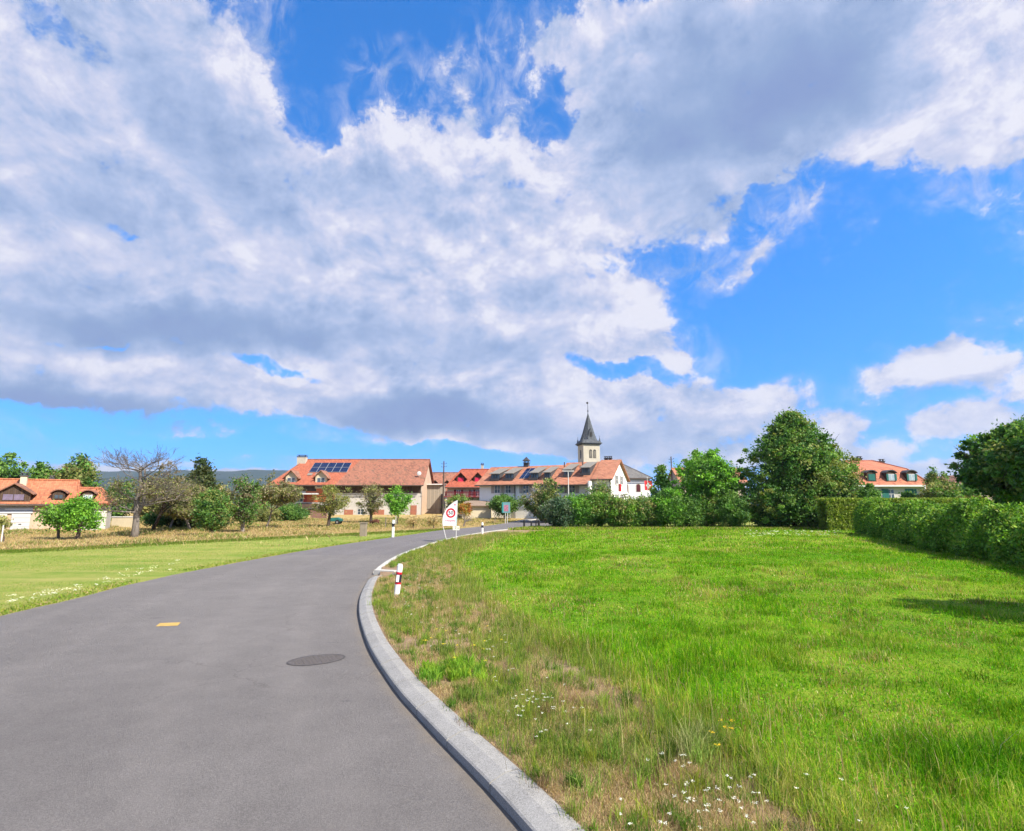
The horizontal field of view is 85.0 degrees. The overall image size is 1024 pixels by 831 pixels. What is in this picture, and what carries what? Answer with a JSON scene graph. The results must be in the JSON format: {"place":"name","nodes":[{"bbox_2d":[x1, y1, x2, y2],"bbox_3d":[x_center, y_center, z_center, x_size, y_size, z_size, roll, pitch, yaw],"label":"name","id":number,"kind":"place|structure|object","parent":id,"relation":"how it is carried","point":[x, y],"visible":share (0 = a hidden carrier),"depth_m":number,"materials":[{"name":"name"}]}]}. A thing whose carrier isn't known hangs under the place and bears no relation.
{"place":"outdoors","nodes":[
{"label":"outdoors","id":0,"kind":"place"},
{"bbox_2d":[20,470,287,486],"bbox_3d":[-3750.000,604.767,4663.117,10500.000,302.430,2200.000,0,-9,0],"label":"hills","id":1,"kind":"structure","parent":0,"point":[256,474],"depth_m":4288.75,"materials":[{"name":"green plant"}]},
{"bbox_2d":[93,477,270,505],"bbox_3d":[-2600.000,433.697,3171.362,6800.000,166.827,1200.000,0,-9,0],"label":"hills","id":2,"kind":"structure","parent":0,"point":[225,482],"depth_m":2971.58,"materials":[{"name":"green plant"}]},
{"bbox_2d":[0,516,517,549],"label":"dry grass","id":3,"kind":"structure","parent":0,"point":[283,527],"depth_m":48.09,"materials":[{"name":"plant"}]},
{"bbox_2d":[0,518,549,830],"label":"road","id":4,"kind":"structure","parent":0,"point":[121,710],"depth_m":6.46,"materials":[{"name":"grey asphalt"}]},
{"bbox_2d":[157,622,180,625],"bbox_3d":[-7.000,4.257,11.394,0.446,0.001,0.339,2,-9,-12],"label":"road marking","id":5,"kind":"object","parent":4,"relation":"on","point":[170,624],"visible":1,"depth_m":11.37,"materials":[{"name":"yellow paint"}]},
{"bbox_2d":[286,654,344,665],"bbox_3d":[-3.074,3.836,8.785,0.887,0.002,0.584,5,-10,-29],"label":"manhole","id":6,"kind":"object","parent":4,"relation":"on","point":[316,659],"visible":1,"depth_m":8.78,"materials":[{"name":"metal"}]},
{"bbox_2d":[0,506,799,615],"bbox_3d":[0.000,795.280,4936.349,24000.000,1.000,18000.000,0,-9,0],"label":"ground","id":7,"kind":"structure","parent":0,"point":[41,576],"depth_m":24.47,"materials":[{"name":"green plant"}]},
{"bbox_2d":[0,515,15,541],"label":"young tree","id":8,"kind":"object","parent":7,"relation":"on","point":[4,521],"visible":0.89,"depth_m":37.28,"materials":[{"name":"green plant"}]},
{"bbox_2d":[0,452,31,478],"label":"broadleaf tree","id":9,"kind":"object","parent":7,"relation":"on","point":[6,467],"visible":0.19,"depth_m":76.26,"materials":[{"name":"green plant"}]},
{"bbox_2d":[23,461,57,478],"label":"broadleaf tree","id":10,"kind":"object","parent":7,"relation":"on","point":[40,470],"visible":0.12,"depth_m":74.84,"materials":[{"name":"green plant"}]},
{"bbox_2d":[32,499,64,538],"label":"tree","id":11,"kind":"object","parent":7,"relation":"on","point":[47,519],"visible":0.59,"depth_m":40.30,"materials":[{"name":"green plant"}]},
{"bbox_2d":[0,473,115,530],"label":"house","id":12,"kind":"structure","parent":7,"relation":"on","point":[22,497],"depth_m":53.30,"materials":[{"name":"orange tile"}]},
{"bbox_2d":[10,513,30,528],"bbox_3d":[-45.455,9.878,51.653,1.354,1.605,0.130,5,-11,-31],"label":"garage door","id":13,"kind":"structure","parent":12,"relation":"in","point":[22,520],"depth_m":51.68,"materials":[{"name":"metal"}]},
{"bbox_2d":[45,452,105,486],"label":"broadleaf tree","id":14,"kind":"object","parent":7,"relation":"on","point":[83,472],"visible":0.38,"depth_m":74.80,"materials":[{"name":"green plant"}]},
{"bbox_2d":[44,492,107,539],"bbox_3d":[-31.057,7.319,40.160,3.900,3.622,3.341,-4,-10,23],"label":"tree","id":15,"kind":"object","parent":7,"relation":"on","point":[76,514],"visible":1,"depth_m":39.91,"materials":[{"name":"green plant"}]},
{"bbox_2d":[6,559,179,601],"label":"white flowers","id":16,"kind":"object","parent":7,"relation":"on","point":[78,586],"visible":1,"depth_m":14.90,"materials":[{"name":"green plant"}]},
{"bbox_2d":[102,477,135,517],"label":"broadleaf tree","id":17,"kind":"object","parent":7,"relation":"on","point":[122,509],"visible":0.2,"depth_m":86.75,"materials":[{"name":"green plant"}]},
{"bbox_2d":[111,516,132,527],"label":"wall","id":18,"kind":"structure","parent":7,"relation":"on","point":[124,521],"depth_m":60.94,"materials":[{"name":"beige paint"}]},
{"bbox_2d":[129,500,150,516],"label":"broadleaf tree","id":19,"kind":"object","parent":7,"relation":"on","point":[145,509],"visible":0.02,"depth_m":84.44,"materials":[{"name":"green plant"}]},
{"bbox_2d":[83,445,199,536],"bbox_3d":[-29.074,6.034,44.348,8.093,7.574,6.939,4,-10,-24],"label":"bare tree","id":20,"kind":"object","parent":7,"relation":"on","point":[143,491],"visible":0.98,"depth_m":43.40,"materials":[{"name":"brown plant"}]},
{"bbox_2d":[140,510,167,527],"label":"shrub","id":21,"kind":"object","parent":7,"relation":"on","point":[148,520],"visible":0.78,"depth_m":54.57,"materials":[{"name":"green plant"}]},
{"bbox_2d":[134,462,197,530],"bbox_3d":[-30.011,7.251,48.682,4.105,6.430,6.432,0,-9,0],"label":"bare tree","id":22,"kind":"object","parent":7,"relation":"on","point":[164,504],"visible":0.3,"depth_m":48.48,"materials":[{"name":"green plant"}]},
{"bbox_2d":[141,482,208,527],"bbox_3d":[-32.236,8.624,54.165,7.040,5.370,5.324,9,-12,-43],"label":"bare tree","id":23,"kind":"object","parent":7,"relation":"on","point":[198,487],"visible":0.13,"depth_m":54.01,"materials":[{"name":"green plant"}]},
{"bbox_2d":[151,495,215,530],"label":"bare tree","id":24,"kind":"object","parent":7,"relation":"on","point":[182,510],"visible":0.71,"depth_m":51.04,"materials":[{"name":"green plant"}]},
{"bbox_2d":[160,453,233,527],"bbox_3d":[-32.176,7.978,57.758,7.208,8.150,6.096,0,-9,0],"label":"conifer","id":25,"kind":"object","parent":7,"relation":"on","point":[203,473],"visible":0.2,"depth_m":57.18,"materials":[{"name":"green plant"}]},
{"bbox_2d":[188,487,236,532],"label":"orchard tree","id":26,"kind":"object","parent":7,"relation":"on","point":[210,518],"visible":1,"depth_m":44.81,"materials":[{"name":"green plant"}]},
{"bbox_2d":[216,482,238,508],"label":"broadleaf tree","id":27,"kind":"object","parent":7,"relation":"on","point":[221,486],"visible":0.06,"depth_m":86.98,"materials":[{"name":"green plant"}]},
{"bbox_2d":[219,472,265,531],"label":"orchard tree","id":28,"kind":"object","parent":7,"relation":"on","point":[245,496],"visible":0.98,"depth_m":50.91,"materials":[{"name":"green plant"}]},
{"bbox_2d":[230,497,274,515],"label":"broadleaf tree","id":29,"kind":"object","parent":7,"relation":"on","point":[267,504],"visible":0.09,"depth_m":86.02,"materials":[{"name":"green plant"}]},
{"bbox_2d":[255,506,287,521],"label":"shrub","id":30,"kind":"object","parent":7,"relation":"on","point":[264,516],"visible":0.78,"depth_m":74.16,"materials":[{"name":"green plant"}]},
{"bbox_2d":[252,469,306,527],"bbox_3d":[-24.861,8.903,59.180,6.670,6.428,7.615,7,-11,-36],"label":"tree","id":31,"kind":"object","parent":7,"relation":"on","point":[283,493],"visible":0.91,"depth_m":58.43,"materials":[{"name":"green plant"}]},
{"bbox_2d":[275,502,312,520],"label":"shrub","id":32,"kind":"object","parent":7,"relation":"on","point":[293,512],"visible":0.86,"depth_m":75.89,"materials":[{"name":"green plant"}]},
{"bbox_2d":[310,508,327,518],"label":"wood stack","id":33,"kind":"object","parent":7,"relation":"on","point":[313,515],"visible":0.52,"depth_m":82.75,"materials":[{"name":"wood"}]},
{"bbox_2d":[305,482,351,526],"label":"orchard tree","id":34,"kind":"object","parent":7,"relation":"on","point":[330,506],"visible":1,"depth_m":60.80,"materials":[{"name":"green plant"}]},
{"bbox_2d":[330,517,342,523],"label":"trailer","id":35,"kind":"object","parent":7,"relation":"on","point":[337,520],"visible":0.88,"depth_m":69.33,"materials":[{"name":"teal metal"}]},
{"bbox_2d":[271,455,433,514],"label":"farmhouse","id":36,"kind":"object","parent":7,"relation":"on","point":[414,476],"visible":0.65,"depth_m":95.08,"materials":[{"name":"tile"}]},
{"bbox_2d":[410,505,416,514],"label":"door","id":37,"kind":"structure","parent":36,"relation":"in","point":[413,509],"depth_m":93.61,"materials":[{"name":"brown wood"}]},
{"bbox_2d":[359,522,367,535],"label":"stone pillar","id":38,"kind":"structure","parent":7,"relation":"on","point":[363,528],"depth_m":44.41,"materials":[{"name":"stone"}]},
{"bbox_2d":[351,480,391,520],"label":"orchard tree","id":39,"kind":"object","parent":7,"relation":"on","point":[372,498],"visible":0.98,"depth_m":72.62,"materials":[{"name":"green plant"}]},
{"bbox_2d":[374,569,396,574],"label":"kerb","id":40,"kind":"structure","parent":7,"relation":"on","point":[377,571],"depth_m":19.47,"materials":[{"name":"concrete"}]},
{"bbox_2d":[381,483,417,523],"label":"young tree","id":41,"kind":"object","parent":7,"relation":"on","point":[396,505],"visible":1,"depth_m":66.82,"materials":[{"name":"green plant"}]},
{"bbox_2d":[404,514,420,527],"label":"weed clump","id":42,"kind":"object","parent":7,"relation":"on","point":[414,520],"visible":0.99,"depth_m":60.71,"materials":[{"name":"beige plant"}]},
{"bbox_2d":[424,514,441,527],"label":"weed clump","id":43,"kind":"object","parent":7,"relation":"on","point":[431,521],"visible":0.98,"depth_m":58.85,"materials":[{"name":"beige plant"}]},
{"bbox_2d":[427,483,446,513],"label":"shed","id":44,"kind":"structure","parent":7,"relation":"on","point":[434,497],"depth_m":99.97,"materials":[{"name":"wood"}]},
{"bbox_2d":[373,529,512,573],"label":"kerb","id":45,"kind":"structure","parent":7,"relation":"on","point":[384,563],"depth_m":27.06,"materials":[{"name":"concrete"}]},
{"bbox_2d":[441,461,446,515],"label":"utility pole","id":46,"kind":"object","parent":7,"relation":"on","point":[443,490],"visible":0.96,"depth_m":91.05,"materials":[{"name":"brown wood"}]},
{"bbox_2d":[433,472,457,511],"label":"house","id":47,"kind":"structure","parent":7,"relation":"on","point":[438,477],"depth_m":118.52,"materials":[{"name":"stone"}]},
{"bbox_2d":[442,494,473,516],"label":"shrub","id":48,"kind":"object","parent":7,"relation":"on","point":[461,499],"visible":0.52,"depth_m":86.28,"materials":[{"name":"green plant"}]},
{"bbox_2d":[457,502,472,519],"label":"shrub","id":49,"kind":"object","parent":7,"relation":"on","point":[462,507],"visible":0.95,"depth_m":78.70,"materials":[{"name":"brown plant"}]},
{"bbox_2d":[444,463,488,513],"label":"house","id":50,"kind":"structure","parent":7,"relation":"on","point":[463,481],"depth_m":96.58,"materials":[{"name":"tile"}]},
{"bbox_2d":[359,575,584,830],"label":"kerb","id":51,"kind":"structure","parent":7,"relation":"on","point":[480,759],"depth_m":5.38,"materials":[{"name":"concrete"}]},
{"bbox_2d":[462,501,491,518],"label":"garage","id":52,"kind":"structure","parent":7,"relation":"on","point":[480,509],"depth_m":82.81,"materials":[{"name":"beige paint"}]},
{"bbox_2d":[485,493,520,518],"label":"shrub","id":53,"kind":"object","parent":7,"relation":"on","point":[495,504],"visible":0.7,"depth_m":80.41,"materials":[{"name":"green plant"}]},
{"bbox_2d":[502,502,509,522],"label":"information board","id":54,"kind":"object","parent":7,"relation":"on","point":[505,507],"visible":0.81,"depth_m":71.21,"materials":[{"name":"teal metal"}]},
{"bbox_2d":[515,477,571,522],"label":"broadleaf tree","id":55,"kind":"object","parent":7,"relation":"on","point":[539,496],"visible":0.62,"depth_m":72.60,"materials":[{"name":"green plant"}]},
{"bbox_2d":[474,456,629,518],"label":"row house","id":56,"kind":"structure","parent":7,"relation":"on","point":[515,481],"depth_m":83.33,"materials":[{"name":"tile"}]},
{"bbox_2d":[491,486,502,493],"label":"window","id":57,"kind":"structure","parent":56,"relation":"in","point":[494,489],"depth_m":85.24,"materials":[{"name":"white paint"}]},
{"bbox_2d":[502,486,513,493],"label":"window","id":58,"kind":"structure","parent":56,"relation":"in","point":[506,489],"depth_m":84.46,"materials":[{"name":"white paint"}]},
{"bbox_2d":[519,485,531,493],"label":"window","id":59,"kind":"structure","parent":56,"relation":"in","point":[527,488],"depth_m":83.27,"materials":[{"name":"white paint"}]},
{"bbox_2d":[565,486,578,493],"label":"window","id":60,"kind":"structure","parent":56,"relation":"in","point":[571,488],"depth_m":80.14,"materials":[{"name":"grey glass"}]},
{"bbox_2d":[582,490,613,526],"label":"hedge shrub","id":61,"kind":"object","parent":7,"relation":"on","point":[598,498],"visible":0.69,"depth_m":58.24,"materials":[{"name":"green plant"}]},
{"bbox_2d":[585,479,617,497],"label":"sapling","id":62,"kind":"object","parent":7,"relation":"on","point":[603,489],"visible":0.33,"depth_m":65.31,"materials":[{"name":"green plant"}]},
{"bbox_2d":[575,402,652,499],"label":"church","id":63,"kind":"structure","parent":7,"relation":"on","point":[588,444],"depth_m":113.40,"materials":[{"name":"paint"}]},
{"bbox_2d":[599,491,640,526],"bbox_3d":[11.090,9.990,58.160,4.841,4.293,4.514,0,-9,0],"label":"hedge shrub","id":64,"kind":"object","parent":7,"relation":"on","point":[619,511],"visible":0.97,"depth_m":57.07,"materials":[{"name":"green plant"}]},
{"bbox_2d":[644,495,668,526],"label":"hedge shrub","id":65,"kind":"object","parent":7,"relation":"on","point":[649,498],"visible":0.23,"depth_m":57.90,"materials":[{"name":"green plant"}]},
{"bbox_2d":[647,464,674,497],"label":"narrow tree","id":66,"kind":"object","parent":7,"relation":"on","point":[662,480],"visible":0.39,"depth_m":61.36,"materials":[{"name":"green plant"}]},
{"bbox_2d":[650,485,689,526],"bbox_3d":[16.244,9.656,58.326,4.606,4.737,4.262,3,-10,-20],"label":"hedge shrub","id":67,"kind":"object","parent":7,"relation":"on","point":[668,501],"visible":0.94,"depth_m":57.33,"materials":[{"name":"green plant"}]},
{"bbox_2d":[667,468,748,500],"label":"house","id":68,"kind":"structure","parent":7,"relation":"on","point":[674,473],"depth_m":93.89,"materials":[{"name":"tile"}]},
{"bbox_2d":[670,447,746,502],"bbox_3d":[21.343,7.885,60.853,8.710,9.033,7.917,0,-9,0],"label":"broadleaf tree","id":69,"kind":"object","parent":7,"relation":"on","point":[711,472],"visible":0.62,"depth_m":59.41,"materials":[{"name":"green plant"}]},
{"bbox_2d":[695,489,725,527],"bbox_3d":[20.674,10.081,59.424,4.606,4.514,4.325,-7,-11,36],"label":"hedge shrub","id":70,"kind":"object","parent":7,"relation":"on","point":[707,506],"visible":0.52,"depth_m":58.25,"materials":[{"name":"green plant"}]},
{"bbox_2d":[708,489,756,526],"bbox_3d":[22.677,9.847,58.042,5.458,4.288,5.159,0,-9,0],"label":"hedge shrub","id":71,"kind":"object","parent":7,"relation":"on","point":[734,512],"visible":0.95,"depth_m":57.19,"materials":[{"name":"green plant"}]},
{"bbox_2d":[736,407,874,527],"bbox_3d":[30.781,5.856,59.852,14.417,13.722,12.499,0,-9,0],"label":"broadleaf tree","id":72,"kind":"object","parent":7,"relation":"on","point":[795,454],"visible":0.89,"depth_m":57.41,"materials":[{"name":"green plant"}]},
{"bbox_2d":[826,448,866,496],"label":"broadleaf tree","id":73,"kind":"object","parent":7,"relation":"on","point":[851,458],"visible":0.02,"depth_m":62.58,"materials":[{"name":"green plant"}]},
{"bbox_2d":[852,483,881,497],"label":"shrub","id":74,"kind":"object","parent":7,"relation":"on","point":[873,492],"visible":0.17,"depth_m":62.01,"materials":[{"name":"green plant"}]},
{"bbox_2d":[847,456,927,497],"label":"house","id":75,"kind":"structure","parent":7,"relation":"on","point":[889,480],"depth_m":71.42,"materials":[{"name":"tile"}]},
{"bbox_2d":[876,489,888,497],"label":"window","id":76,"kind":"structure","parent":75,"relation":"in","point":[885,492],"depth_m":71.26,"materials":[{"name":"white paint"}]},
{"bbox_2d":[898,491,919,497],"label":"shrub","id":77,"kind":"object","parent":7,"relation":"on","point":[907,494],"visible":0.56,"depth_m":64.98,"materials":[{"name":"green plant"}]},
{"bbox_2d":[919,466,941,497],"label":"cypress","id":78,"kind":"object","parent":7,"relation":"on","point":[932,475],"visible":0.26,"depth_m":63.58,"materials":[{"name":"green plant"}]},
{"bbox_2d":[851,495,1023,566],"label":"loose hedge","id":79,"kind":"object","parent":7,"relation":"on","point":[982,528],"visible":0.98,"depth_m":26.50,"materials":[{"name":"green plant"}]},
{"bbox_2d":[916,481,962,497],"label":"shrub","id":80,"kind":"object","parent":7,"relation":"on","point":[937,490],"visible":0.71,"depth_m":58.59,"materials":[{"name":"green plant"}]},
{"bbox_2d":[938,471,962,495],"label":"cypress","id":81,"kind":"object","parent":7,"relation":"on","point":[943,474],"visible":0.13,"depth_m":65.31,"materials":[{"name":"green plant"}]},
{"bbox_2d":[926,475,992,499],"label":"house","id":82,"kind":"structure","parent":7,"relation":"on","point":[950,478],"depth_m":82.08,"materials":[{"name":"stone"}]},
{"bbox_2d":[949,480,980,495],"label":"shrub","id":83,"kind":"object","parent":7,"relation":"on","point":[968,492],"visible":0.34,"depth_m":72.06,"materials":[{"name":"green plant"}]},
{"bbox_2d":[944,413,1023,504],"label":"broadleaf tree","id":84,"kind":"object","parent":7,"relation":"on","point":[972,474],"visible":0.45,"depth_m":35.92,"materials":[{"name":"green plant"}]},
{"bbox_2d":[978,417,1023,501],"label":"broadleaf tree","id":85,"kind":"object","parent":7,"relation":"on","point":[1007,455],"visible":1,"depth_m":31.03,"materials":[{"name":"green plant"}]},
{"bbox_2d":[0,0,1023,495],"label":"sky","id":86,"kind":"structure","parent":0,"point":[240,235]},
{"bbox_2d":[372,530,882,830],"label":"verge","id":87,"kind":"structure","parent":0,"point":[410,639],"depth_m":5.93,"materials":[{"name":"green plant"}]},
{"bbox_2d":[394,564,402,595],"bbox_3d":[-2.926,4.367,14.286,0.154,1.112,0.135,5,-9,1],"label":"delineator post","id":88,"kind":"object","parent":87,"relation":"on","point":[398,578],"visible":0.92,"depth_m":14.28,"materials":[{"name":"white plastic"}]},
{"bbox_2d":[442,500,458,537],"bbox_3d":[-4.076,7.122,37.291,1.155,2.922,0.061,0,-9,0],"label":"speed banner","id":89,"kind":"object","parent":87,"relation":"on","point":[449,518],"visible":0.99,"depth_m":37.34,"materials":[{"name":"fabric"}]},
{"bbox_2d":[415,653,491,682],"bbox_3d":[-0.811,3.428,7.666,1.162,0.240,0.997,0,-9,0],"label":"weed patch","id":90,"kind":"object","parent":87,"relation":"on","point":[456,673],"visible":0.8,"depth_m":7.58,"materials":[{"name":"green plant"}]},
{"bbox_2d":[536,494,577,526],"bbox_3d":[4.830,10.137,58.195,4.635,3.833,4.527,0,-9,0],"label":"hedge shrub","id":91,"kind":"object","parent":87,"relation":"on","point":[556,512],"visible":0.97,"depth_m":57.16,"materials":[{"name":"green plant"}]},
{"bbox_2d":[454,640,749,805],"bbox_3d":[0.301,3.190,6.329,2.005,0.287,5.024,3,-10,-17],"label":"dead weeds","id":92,"kind":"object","parent":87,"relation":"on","point":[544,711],"visible":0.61,"depth_m":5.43,"materials":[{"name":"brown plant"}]},
{"bbox_2d":[369,536,928,830],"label":"grass tufts","id":93,"kind":"object","parent":87,"relation":"on","point":[452,701],"visible":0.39,"depth_m":5.47,"materials":[{"name":"green plant"}]},
{"bbox_2d":[394,560,914,830],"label":"white flowers","id":94,"kind":"object","parent":87,"relation":"on","point":[691,799],"visible":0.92,"depth_m":4.18,"materials":[{"name":"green plant"}]},
{"bbox_2d":[653,711,735,773],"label":"tussocks","id":95,"kind":"object","parent":87,"relation":"on","point":[694,747],"visible":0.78,"depth_m":5.01,"materials":[{"name":"green plant"}]},
{"bbox_2d":[408,530,993,830],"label":"seed stalks","id":96,"kind":"object","parent":87,"relation":"on","point":[491,542],"visible":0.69,"depth_m":5.73,"materials":[{"name":"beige plant"}]},
{"bbox_2d":[450,528,1023,830],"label":"meadow","id":97,"kind":"structure","parent":0,"point":[864,707],"depth_m":8.39,"materials":[{"name":"green plant"}]},
{"bbox_2d":[560,491,601,526],"bbox_3d":[7.032,10.009,58.723,5.139,4.200,4.437,0,-9,0],"label":"hedge shrub","id":98,"kind":"object","parent":97,"relation":"on","point":[584,515],"visible":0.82,"depth_m":57.59,"materials":[{"name":"green plant"}]},
{"bbox_2d":[624,492,657,526],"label":"hedge shrub","id":99,"kind":"object","parent":97,"relation":"on","point":[643,511],"visible":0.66,"depth_m":57.41,"materials":[{"name":"green plant"}]},
{"bbox_2d":[508,525,818,529],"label":"grass","id":100,"kind":"structure","parent":97,"relation":"on","point":[603,527],"depth_m":54.74,"materials":[{"name":"green plant"}]},
{"bbox_2d":[670,493,708,526],"bbox_3d":[18.209,10.058,58.844,4.974,4.426,4.742,0,-9,0],"label":"hedge shrub","id":101,"kind":"object","parent":97,"relation":"on","point":[694,516],"visible":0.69,"depth_m":57.60,"materials":[{"name":"green plant"}]},
{"bbox_2d":[459,551,1023,818],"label":"clover","id":102,"kind":"object","parent":97,"relation":"on","point":[767,578],"visible":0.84,"depth_m":11.92,"materials":[{"name":"green plant"}]},
{"bbox_2d":[816,496,975,530],"bbox_3d":[36.515,9.357,52.974,14.495,3.384,2.173,0,-9,0],"label":"clipped hedge","id":103,"kind":"object","parent":97,"relation":"on","point":[837,513],"visible":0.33,"depth_m":52.34,"materials":[{"name":"green plant"}]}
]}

